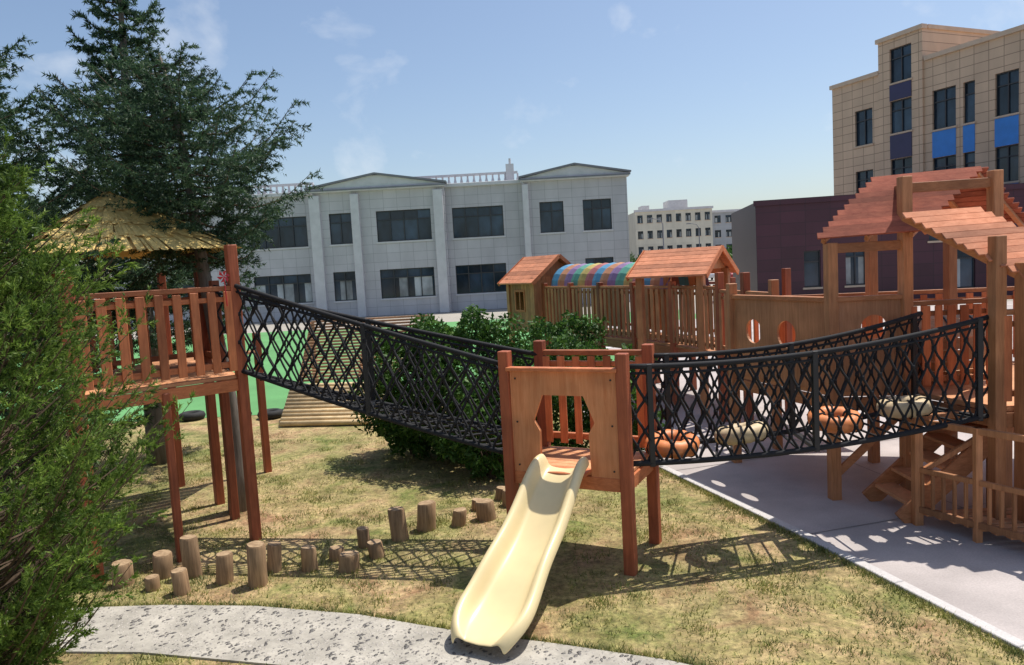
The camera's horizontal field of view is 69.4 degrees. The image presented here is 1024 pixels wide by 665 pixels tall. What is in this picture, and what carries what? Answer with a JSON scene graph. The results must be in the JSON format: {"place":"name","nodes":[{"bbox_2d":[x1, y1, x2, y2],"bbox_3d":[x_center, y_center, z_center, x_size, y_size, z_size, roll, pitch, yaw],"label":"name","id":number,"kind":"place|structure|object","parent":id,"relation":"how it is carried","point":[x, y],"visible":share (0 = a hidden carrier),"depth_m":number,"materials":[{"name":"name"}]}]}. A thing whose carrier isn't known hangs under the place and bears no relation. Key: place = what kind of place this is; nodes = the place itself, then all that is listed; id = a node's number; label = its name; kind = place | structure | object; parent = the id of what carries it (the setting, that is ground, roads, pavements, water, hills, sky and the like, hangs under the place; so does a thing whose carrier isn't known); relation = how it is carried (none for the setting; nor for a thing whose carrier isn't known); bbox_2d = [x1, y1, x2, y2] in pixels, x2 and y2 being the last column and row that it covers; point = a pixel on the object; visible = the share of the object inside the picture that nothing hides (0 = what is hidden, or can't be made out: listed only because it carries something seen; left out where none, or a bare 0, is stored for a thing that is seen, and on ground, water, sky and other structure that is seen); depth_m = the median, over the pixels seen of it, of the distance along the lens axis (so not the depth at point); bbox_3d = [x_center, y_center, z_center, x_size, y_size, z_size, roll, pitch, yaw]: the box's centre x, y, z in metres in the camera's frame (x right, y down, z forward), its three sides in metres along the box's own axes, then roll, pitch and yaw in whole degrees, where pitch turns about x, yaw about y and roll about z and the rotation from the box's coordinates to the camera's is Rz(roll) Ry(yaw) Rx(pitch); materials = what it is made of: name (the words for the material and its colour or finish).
{"place":"outdoors","nodes":[
{"label":"outdoors","id":0,"kind":"place"},
{"bbox_2d":[0,310,695,421],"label":"green turf","id":1,"kind":"structure","parent":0,"point":[276,396],"depth_m":21.41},
{"bbox_2d":[497,254,579,345],"bbox_3d":[0.826,-0.448,18.936,1.755,3.036,1.598,-6,6,-32],"label":"playhouse","id":2,"kind":"object","parent":1,"relation":"on","point":[523,279],"visible":0.56,"depth_m":18.41,"materials":[{"name":"brown wood"}]},
{"bbox_2d":[50,605,688,664],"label":"pebble path","id":3,"kind":"structure","parent":0,"point":[259,635],"depth_m":5.56,"materials":[{"name":"grey gravel"}]},
{"bbox_2d":[7,278,1012,340],"bbox_3d":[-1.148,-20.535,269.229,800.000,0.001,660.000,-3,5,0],"label":"ground","id":4,"kind":"structure","parent":0,"point":[453,316],"depth_m":45.79,"materials":[{"name":"grey concrete"}]},
{"bbox_2d":[114,195,316,328],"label":"bay wall","id":5,"kind":"structure","parent":4,"relation":"on","point":[289,262],"depth_m":50.41,"materials":[{"name":"grey tile"}]},
{"bbox_2d":[153,246,313,312],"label":"bay sills","id":6,"kind":"structure","parent":5,"relation":"attached to","point":[280,249],"depth_m":50.26,"materials":[{"name":"grey concrete"}]},
{"bbox_2d":[156,216,312,306],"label":"bay frames","id":7,"kind":"structure","parent":5,"relation":"in","point":[293,226],"depth_m":50.59,"materials":[{"name":"metal"}]},
{"bbox_2d":[151,217,310,307],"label":"bay glass","id":8,"kind":"object","parent":7,"relation":"in","point":[287,239],"visible":0.38,"depth_m":50.49,"materials":[{"name":"black glass"}]},
{"bbox_2d":[182,283,311,307],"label":"bay curtained glass","id":9,"kind":"object","parent":7,"relation":"in","point":[289,291],"visible":0.37,"depth_m":50.77,"materials":[{"name":"grey glass"}]},
{"bbox_2d":[279,314,429,426],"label":"log climbing ramp","id":10,"kind":"structure","parent":4,"relation":"on","point":[300,409],"depth_m":14.19,"materials":[{"name":"brown wood"}]},
{"bbox_2d":[312,187,451,316],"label":"gable bay wall","id":11,"kind":"structure","parent":4,"relation":"on","point":[377,258],"depth_m":49.68,"materials":[{"name":"grey tile"}]},
{"bbox_2d":[329,208,435,300],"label":"gable bay frames","id":12,"kind":"structure","parent":11,"relation":"in","point":[394,277],"depth_m":49.73,"materials":[{"name":"black metal"}]},
{"bbox_2d":[330,209,434,299],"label":"gable bay glass","id":13,"kind":"object","parent":12,"relation":"in","point":[397,230],"visible":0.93,"depth_m":49.78,"materials":[{"name":"black glass"}]},
{"bbox_2d":[340,276,432,299],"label":"gable bay curtained glass","id":14,"kind":"object","parent":12,"relation":"in","point":[427,285],"visible":1,"depth_m":50.08,"materials":[{"name":"grey glass"}]},
{"bbox_2d":[329,239,436,302],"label":"gable bay sills","id":15,"kind":"structure","parent":11,"relation":"attached to","point":[388,298],"depth_m":49.88,"materials":[{"name":"grey concrete"}]},
{"bbox_2d":[204,165,629,318],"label":"trim","id":16,"kind":"structure","parent":4,"relation":"on","point":[317,238],"depth_m":49.21,"materials":[{"name":"white paint"}]},
{"bbox_2d":[303,163,630,191],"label":"gable coping","id":17,"kind":"object","parent":16,"relation":"on","point":[444,182],"visible":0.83,"depth_m":48.85,"materials":[{"name":"grey concrete"}]},
{"bbox_2d":[444,188,451,309],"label":"gable shell","id":18,"kind":"object","parent":4,"relation":"on","point":[448,249],"visible":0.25,"depth_m":50.03,"materials":[{"name":"concrete"}]},
{"bbox_2d":[523,176,629,303],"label":"bay wall","id":19,"kind":"structure","parent":4,"relation":"on","point":[574,244],"depth_m":49.57,"materials":[{"name":"grey paint"}]},
{"bbox_2d":[539,198,612,263],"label":"bay frames","id":20,"kind":"structure","parent":19,"relation":"in","point":[592,208],"depth_m":49.65,"materials":[{"name":"metal"}]},
{"bbox_2d":[540,199,612,263],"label":"bay glass","id":21,"kind":"object","parent":20,"relation":"in","point":[546,221],"visible":0.59,"depth_m":49.74,"materials":[{"name":"black glass"}]},
{"bbox_2d":[540,229,613,288],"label":"bay sills","id":22,"kind":"structure","parent":19,"relation":"attached to","point":[583,231],"depth_m":49.55,"materials":[{"name":"grey concrete"}]},
{"bbox_2d":[648,218,663,248],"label":"street lamp","id":23,"kind":"object","parent":4,"relation":"on","point":[662,230],"visible":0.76,"depth_m":99.25,"materials":[{"name":"grey metal"}]},
{"bbox_2d":[630,244,732,261],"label":"distant trees","id":24,"kind":"object","parent":4,"relation":"on","point":[729,250],"visible":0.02,"depth_m":113.55,"materials":[{"name":"green plant"}]},
{"bbox_2d":[583,430,1023,652],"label":"kerb","id":25,"kind":"structure","parent":4,"relation":"on","point":[966,617],"depth_m":6.15,"materials":[{"name":"concrete"}]},
{"bbox_2d":[832,76,879,195],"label":"wing wall","id":26,"kind":"structure","parent":4,"relation":"on","point":[849,101],"depth_m":49.69,"materials":[{"name":"beige tile"}]},
{"bbox_2d":[854,143,873,148],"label":"wing sills","id":27,"kind":"structure","parent":26,"relation":"attached to","point":[864,145],"depth_m":48.76,"materials":[{"name":"grey concrete"}]},
{"bbox_2d":[856,108,872,192],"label":"wing frames","id":28,"kind":"structure","parent":26,"relation":"attached to","point":[865,171],"depth_m":49.06,"materials":[{"name":"black metal"}]},
{"bbox_2d":[857,109,872,187],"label":"wing glass","id":29,"kind":"object","parent":28,"relation":"in","point":[861,134],"visible":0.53,"depth_m":48.98,"materials":[{"name":"black glass"}]},
{"bbox_2d":[878,29,922,175],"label":"stair tower wall","id":30,"kind":"structure","parent":4,"relation":"on","point":[914,38],"depth_m":45.74,"materials":[{"name":"beige tile"}]},
{"bbox_2d":[889,80,911,159],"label":"navy panels","id":31,"kind":"object","parent":30,"relation":"attached to","point":[900,145],"visible":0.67,"depth_m":45.96,"materials":[{"name":"blue paint"}]},
{"bbox_2d":[888,77,912,135],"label":"stair tower sills","id":32,"kind":"structure","parent":30,"relation":"attached to","point":[893,84],"depth_m":45.83,"materials":[{"name":"grey concrete"}]},
{"bbox_2d":[891,43,911,174],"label":"stair tower frames","id":33,"kind":"structure","parent":30,"relation":"in","point":[892,111],"depth_m":46.07,"materials":[{"name":"black metal"}]},
{"bbox_2d":[892,44,911,174],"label":"stair tower glass","id":34,"kind":"object","parent":33,"relation":"in","point":[907,112],"visible":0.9,"depth_m":46.04,"materials":[{"name":"black glass"}]},
{"bbox_2d":[922,29,987,171],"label":"tower shell","id":35,"kind":"object","parent":4,"relation":"on","point":[934,40],"visible":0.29,"depth_m":44.76,"materials":[{"name":"beige stone"}]},
{"bbox_2d":[924,30,1023,183],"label":"wing wall","id":36,"kind":"structure","parent":4,"relation":"on","point":[982,65],"depth_m":41.45,"materials":[{"name":"beige tile"}]},
{"bbox_2d":[930,112,1019,183],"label":"wing sills","id":37,"kind":"structure","parent":36,"relation":"attached to","point":[1006,115],"depth_m":40.66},
{"bbox_2d":[932,114,1018,183],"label":"blue panels","id":38,"kind":"object","parent":36,"relation":"attached to","point":[1006,133],"visible":0.52,"depth_m":42.08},
{"bbox_2d":[934,68,1018,181],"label":"wing frames","id":39,"kind":"structure","parent":36,"relation":"in","point":[997,148],"depth_m":40.93,"materials":[{"name":"metal"}]},
{"bbox_2d":[935,70,1018,180],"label":"wing glass","id":40,"kind":"object","parent":39,"relation":"in","point":[970,113],"visible":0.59,"depth_m":41.88,"materials":[{"name":"black glass"}]},
{"bbox_3d":[32.434,-9.397,38.799,9.000,13.800,16.950,-5,5,-22],"label":"right shell","id":41,"kind":"object","parent":4,"relation":"on","visible":0},
{"bbox_2d":[829,23,1023,89],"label":"copings","id":42,"kind":"object","parent":41,"relation":"on","point":[992,34],"visible":0.76,"depth_m":44.55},
{"bbox_2d":[0,401,1023,664],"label":"lawn","id":43,"kind":"structure","parent":0,"point":[744,615],"depth_m":6.71,"materials":[{"name":"green plant"}]},
{"bbox_2d":[0,69,110,439],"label":"spruce tree","id":44,"kind":"object","parent":43,"relation":"on","point":[55,154],"visible":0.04,"depth_m":11.22,"materials":[{"name":"green plant"}]},
{"bbox_2d":[0,32,176,492],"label":"spruce tree","id":45,"kind":"object","parent":43,"relation":"on","point":[16,161],"visible":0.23,"depth_m":7.91,"materials":[{"name":"green plant"}]},
{"bbox_2d":[0,124,197,664],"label":"juniper tree","id":46,"kind":"object","parent":43,"relation":"on","point":[29,627],"visible":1,"depth_m":4.09,"materials":[{"name":"green plant"}]},
{"bbox_2d":[111,559,134,588],"bbox_3d":[-3.593,2.231,6.822,0.181,0.244,0.195,-3,5,0],"label":"log stump","id":47,"kind":"object","parent":43,"relation":"on","point":[123,565],"visible":0.73,"depth_m":6.76,"materials":[{"name":"brown wood"}]},
{"bbox_2d":[2,191,271,582],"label":"play tower","id":48,"kind":"structure","parent":43,"relation":"on","point":[200,364],"depth_m":7.59,"materials":[{"name":"brown wood"}]},
{"bbox_2d":[217,271,229,305],"bbox_3d":[-2.899,-0.446,7.481,0.140,0.361,0.039,-3,5,0],"label":"toy pinwheel","id":49,"kind":"object","parent":48,"relation":"attached to","point":[224,277],"visible":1,"depth_m":7.46,"materials":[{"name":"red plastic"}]},
{"bbox_2d":[213,284,536,454],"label":"rope net bridge","id":50,"kind":"structure","parent":48,"relation":"attached to","point":[368,400],"depth_m":7.42,"materials":[{"name":"black fabric"}]},
{"bbox_2d":[12,0,277,465],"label":"spruce tree","id":51,"kind":"object","parent":43,"relation":"on","point":[120,35],"visible":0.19,"depth_m":10.75,"materials":[{"name":"green plant"}]},
{"bbox_2d":[144,574,160,591],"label":"log stump","id":52,"kind":"object","parent":43,"relation":"on","point":[152,582],"visible":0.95,"depth_m":6.64,"materials":[{"name":"brown wood"}]},
{"bbox_2d":[152,550,173,579],"bbox_3d":[-3.295,2.195,6.968,0.183,0.259,0.202,-3,5,0],"label":"log stump","id":53,"kind":"object","parent":43,"relation":"on","point":[162,560],"visible":0.86,"depth_m":6.90,"materials":[{"name":"brown wood"}]},
{"bbox_2d":[33,40,324,512],"bbox_3d":[-3.632,-0.569,8.533,3.044,5.474,2.781,-4,5,-14],"label":"spruce tree","id":54,"kind":"object","parent":43,"relation":"on","point":[163,198],"visible":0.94,"depth_m":8.12,"materials":[{"name":"green plant"}]},
{"bbox_2d":[171,567,190,596],"bbox_3d":[-2.939,2.221,6.561,0.152,0.238,0.158,-3,5,0],"label":"log stump","id":55,"kind":"object","parent":43,"relation":"on","point":[180,581],"visible":0.95,"depth_m":6.50,"materials":[{"name":"brown wood"}]},
{"bbox_2d":[179,534,202,578],"bbox_3d":[-2.999,2.107,6.924,0.176,0.409,0.150,-3,5,0],"label":"log stump","id":56,"kind":"object","parent":43,"relation":"on","point":[190,554],"visible":0.88,"depth_m":6.86,"materials":[{"name":"brown wood"}]},
{"bbox_2d":[179,410,205,420],"bbox_3d":[-6.516,1.692,15.070,0.520,0.160,0.520,-3,5,0],"label":"rubber tyre","id":57,"kind":"object","parent":43,"relation":"on","point":[192,415],"visible":0.95,"depth_m":14.90,"materials":[{"name":"black rubber"}]},
{"bbox_2d":[216,550,233,585],"bbox_3d":[-2.627,2.157,6.750,0.166,0.297,0.159,-3,5,0],"label":"log stump","id":58,"kind":"object","parent":43,"relation":"on","point":[224,569],"visible":0.96,"depth_m":6.69,"materials":[{"name":"brown wood"}]},
{"bbox_2d":[246,541,267,588],"bbox_3d":[-2.296,2.091,6.643,0.180,0.411,0.192,-3,5,0],"label":"log stump","id":59,"kind":"object","parent":43,"relation":"on","point":[257,565],"visible":0.97,"depth_m":6.57,"materials":[{"name":"brown wood"}]},
{"bbox_2d":[257,408,282,419],"bbox_3d":[-4.817,1.623,14.771,0.520,0.160,0.520,-3,5,0],"label":"rubber tyre","id":60,"kind":"object","parent":43,"relation":"on","point":[273,413],"visible":0.61,"depth_m":14.62,"materials":[{"name":"black rubber"}]},
{"bbox_2d":[267,541,281,572],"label":"log stump","id":61,"kind":"object","parent":43,"relation":"on","point":[274,556],"visible":0.96,"depth_m":6.90,"materials":[{"name":"brown wood"}]},
{"bbox_2d":[300,545,317,572],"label":"log stump","id":62,"kind":"object","parent":43,"relation":"on","point":[309,557],"visible":0.95,"depth_m":6.87,"materials":[{"name":"brown wood"}]},
{"bbox_2d":[329,545,343,561],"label":"log stump","id":63,"kind":"object","parent":43,"relation":"on","point":[335,551],"visible":0.81,"depth_m":7.10,"materials":[{"name":"brown wood"}]},
{"bbox_2d":[338,550,359,573],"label":"log stump","id":64,"kind":"object","parent":43,"relation":"on","point":[349,560],"visible":0.95,"depth_m":6.81,"materials":[{"name":"brown wood"}]},
{"bbox_2d":[356,526,369,548],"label":"log stump","id":65,"kind":"object","parent":43,"relation":"on","point":[363,536],"visible":0.87,"depth_m":7.39,"materials":[{"name":"brown wood"}]},
{"bbox_2d":[367,539,384,559],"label":"log stump","id":66,"kind":"object","parent":43,"relation":"on","point":[375,549],"visible":0.98,"depth_m":7.10,"materials":[{"name":"brown wood"}]},
{"bbox_2d":[387,506,408,541],"bbox_3d":[-1.161,1.973,7.581,0.208,0.357,0.164,-3,5,0],"label":"log stump","id":67,"kind":"object","parent":43,"relation":"on","point":[397,523],"visible":0.95,"depth_m":7.52,"materials":[{"name":"brown wood"}]},
{"bbox_2d":[347,315,458,459],"bbox_3d":[-1.546,0.801,11.049,1.883,2.091,1.913,-3,5,0],"label":"garden shrub","id":68,"kind":"object","parent":43,"relation":"on","point":[387,430],"visible":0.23,"depth_m":10.66,"materials":[{"name":"green plant"}]},
{"bbox_2d":[417,500,435,531],"bbox_3d":[-0.910,1.952,7.841,0.225,0.326,0.187,-3,5,0],"label":"log stump","id":69,"kind":"object","parent":43,"relation":"on","point":[426,515],"visible":0.96,"depth_m":7.77,"materials":[{"name":"brown wood"}]},
{"bbox_2d":[451,507,466,527],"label":"log stump","id":70,"kind":"object","parent":43,"relation":"on","point":[459,516],"visible":0.98,"depth_m":7.87,"materials":[{"name":"brown wood"}]},
{"bbox_2d":[387,304,536,461],"bbox_3d":[-0.761,0.731,10.529,2.240,2.247,2.022,-3,5,0],"label":"garden shrub","id":71,"kind":"object","parent":43,"relation":"on","point":[485,329],"visible":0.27,"depth_m":10.16,"materials":[{"name":"green plant"}]},
{"bbox_2d":[471,498,481,511],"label":"log stump","id":72,"kind":"object","parent":43,"relation":"on","point":[473,507],"visible":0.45,"depth_m":8.36,"materials":[{"name":"brown wood"}]},
{"bbox_2d":[475,498,495,521],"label":"log stump","id":73,"kind":"object","parent":43,"relation":"on","point":[485,509],"visible":0.96,"depth_m":7.99,"materials":[{"name":"brown wood"}]},
{"bbox_2d":[431,370,553,480],"bbox_3d":[-0.307,1.188,9.655,1.636,1.422,1.368,-3,5,0],"label":"garden shrub","id":74,"kind":"object","parent":43,"relation":"on","point":[489,462],"visible":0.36,"depth_m":9.40,"materials":[{"name":"green plant"}]},
{"bbox_2d":[495,486,504,500],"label":"log stump","id":75,"kind":"object","parent":43,"relation":"on","point":[498,493],"visible":0.54,"depth_m":8.68,"materials":[{"name":"brown wood"}]},
{"bbox_2d":[502,489,505,506],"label":"log stump","id":76,"kind":"object","parent":43,"relation":"on","point":[503,499],"visible":0.3,"depth_m":8.45,"materials":[{"name":"brown wood"}]},
{"bbox_2d":[489,327,607,447],"bbox_3d":[0.581,0.858,10.320,1.880,1.864,1.621,-3,5,0],"label":"garden shrub","id":77,"kind":"object","parent":43,"relation":"on","point":[571,343],"visible":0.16,"depth_m":10.05,"materials":[{"name":"green plant"}]},
{"bbox_2d":[522,309,609,401],"bbox_3d":[0.901,0.466,14.706,2.317,1.884,1.653,-3,5,0],"label":"garden shrub","id":78,"kind":"object","parent":43,"relation":"on","point":[550,330],"visible":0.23,"depth_m":14.48,"materials":[{"name":"green plant"}]},
{"bbox_2d":[497,340,661,575],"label":"slide tower","id":79,"kind":"structure","parent":43,"relation":"on","point":[527,392],"depth_m":6.72,"materials":[{"name":"brown wood"}]},
{"bbox_2d":[451,454,588,653],"bbox_3d":[0.108,1.691,5.866,0.618,1.054,1.661,-1,6,27],"label":"plastic slide","id":80,"kind":"object","parent":79,"relation":"attached to","point":[497,604],"visible":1,"depth_m":5.76,"materials":[{"name":"beige plastic"}]},
{"bbox_2d":[629,311,988,466],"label":"rope net bridge","id":81,"kind":"structure","parent":79,"relation":"attached to","point":[791,386],"depth_m":6.73,"materials":[{"name":"black fabric"}]},
{"bbox_2d":[645,428,699,458],"bbox_3d":[1.459,1.013,6.740,0.508,0.220,0.515,-3,5,0],"label":"stepping ring","id":82,"kind":"object","parent":81,"relation":"attached to","point":[681,446],"visible":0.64,"depth_m":6.57,"materials":[{"name":"orange fabric"}]},
{"bbox_2d":[714,420,768,446],"bbox_3d":[2.126,0.935,6.867,0.504,0.255,0.514,-3,5,0],"label":"stepping ring","id":83,"kind":"object","parent":81,"relation":"on","point":[749,437],"visible":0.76,"depth_m":6.69,"materials":[{"name":"beige fabric"}]},
{"bbox_2d":[807,404,863,435],"bbox_3d":[3.051,0.822,6.992,0.508,0.226,0.514,-3,5,0],"label":"stepping ring","id":84,"kind":"object","parent":81,"relation":"attached to","point":[839,413],"visible":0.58,"depth_m":6.83,"materials":[{"name":"orange fabric"}]},
{"bbox_2d":[875,394,934,419],"bbox_3d":[3.766,0.712,7.107,0.507,0.216,0.517,-3,5,0],"label":"stepping ring","id":85,"kind":"object","parent":81,"relation":"attached to","point":[904,403],"visible":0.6,"depth_m":6.94,"materials":[{"name":"beige fabric"}]},
{"bbox_2d":[581,343,664,451],"bbox_3d":[1.439,0.947,10.038,1.279,1.632,1.334,-3,5,0],"label":"garden shrub","id":86,"kind":"object","parent":43,"relation":"on","point":[634,405],"visible":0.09,"depth_m":9.85,"materials":[{"name":"green plant"}]},
{"bbox_2d":[0,0,1023,285],"label":"sky","id":87,"kind":"structure","parent":0,"point":[719,104],"materials":[{"name":"blue"}]},
{"bbox_2d":[628,199,712,259],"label":"apartment block","id":88,"kind":"structure","parent":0,"point":[673,216],"depth_m":149.00,"materials":[{"name":"beige concrete"}]},
{"bbox_2d":[712,209,739,249],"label":"apartment block","id":89,"kind":"structure","parent":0,"point":[722,227],"depth_m":150.96,"materials":[{"name":"white concrete"}]},
{"bbox_2d":[572,301,1023,640],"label":"concrete plaza","id":90,"kind":"structure","parent":0,"point":[955,565],"depth_m":7.43,"materials":[{"name":"grey concrete"}]},
{"bbox_2d":[542,268,791,421],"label":"elevated walkway","id":91,"kind":"structure","parent":90,"relation":"on","point":[610,304],"depth_m":13.98,"materials":[{"name":"brown wood"}]},
{"bbox_2d":[551,262,708,288],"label":"rainbow tunnel","id":92,"kind":"structure","parent":91,"relation":"attached to","point":[606,274],"depth_m":16.10,"materials":[{"name":"plastic"}]},
{"bbox_2d":[626,245,738,416],"bbox_3d":[3.122,-0.049,13.361,1.518,2.948,1.469,1,6,38],"label":"playhouse","id":93,"kind":"object","parent":90,"relation":"on","point":[700,263],"visible":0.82,"depth_m":12.99,"materials":[{"name":"brown wood"}]},
{"bbox_2d":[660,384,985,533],"bbox_3d":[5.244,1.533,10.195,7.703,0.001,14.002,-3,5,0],"label":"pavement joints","id":94,"kind":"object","parent":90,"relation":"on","point":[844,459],"visible":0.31,"depth_m":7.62,"materials":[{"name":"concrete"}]},
{"bbox_2d":[726,166,1023,522],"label":"timber play tower","id":95,"kind":"structure","parent":90,"relation":"on","point":[975,212],"depth_m":7.76,"materials":[{"name":"brown wood"}]},
{"bbox_2d":[917,314,985,375],"bbox_3d":[4.716,0.156,8.267,0.800,0.793,0.794,-3,5,0],"label":"railing","id":96,"kind":"object","parent":95,"relation":"on","point":[945,345],"visible":0.09,"depth_m":7.95,"materials":[{"name":"red wood"}]},
{"bbox_2d":[862,404,1023,542],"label":"timber stairs","id":97,"kind":"structure","parent":90,"relation":"on","point":[926,494],"depth_m":7.11,"materials":[{"name":"brown wood"}]},
{"bbox_2d":[731,183,1023,298],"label":"maroon hall","id":98,"kind":"structure","parent":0,"point":[771,239],"depth_m":37.38,"materials":[{"name":"tile"}]},
{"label":"mid shell","id":99,"kind":"object","parent":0,"visible":0},
{"bbox_2d":[237,158,518,193],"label":"roof balustrade","id":100,"kind":"object","parent":99,"relation":"on","point":[509,172],"visible":0.43,"depth_m":51.24,"materials":[{"name":"white concrete"}]},
{"bbox_2d":[445,183,524,310],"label":"bay wall","id":101,"kind":"structure","parent":99,"relation":"attached to","point":[509,249],"depth_m":50.35,"materials":[{"name":"white tile"}]},
{"bbox_2d":[452,236,505,295],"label":"bay sills","id":102,"kind":"structure","parent":101,"relation":"attached to","point":[477,238],"depth_m":50.26,"materials":[{"name":"grey concrete"}]},
{"bbox_2d":[452,205,506,293],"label":"bay frames","id":103,"kind":"structure","parent":101,"relation":"in","point":[481,272],"depth_m":50.43,"materials":[{"name":"metal"}]},
{"bbox_2d":[453,206,505,292],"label":"bay glass","id":104,"kind":"object","parent":103,"relation":"in","point":[496,222],"visible":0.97,"depth_m":50.50,"materials":[{"name":"black glass"}]}
]}

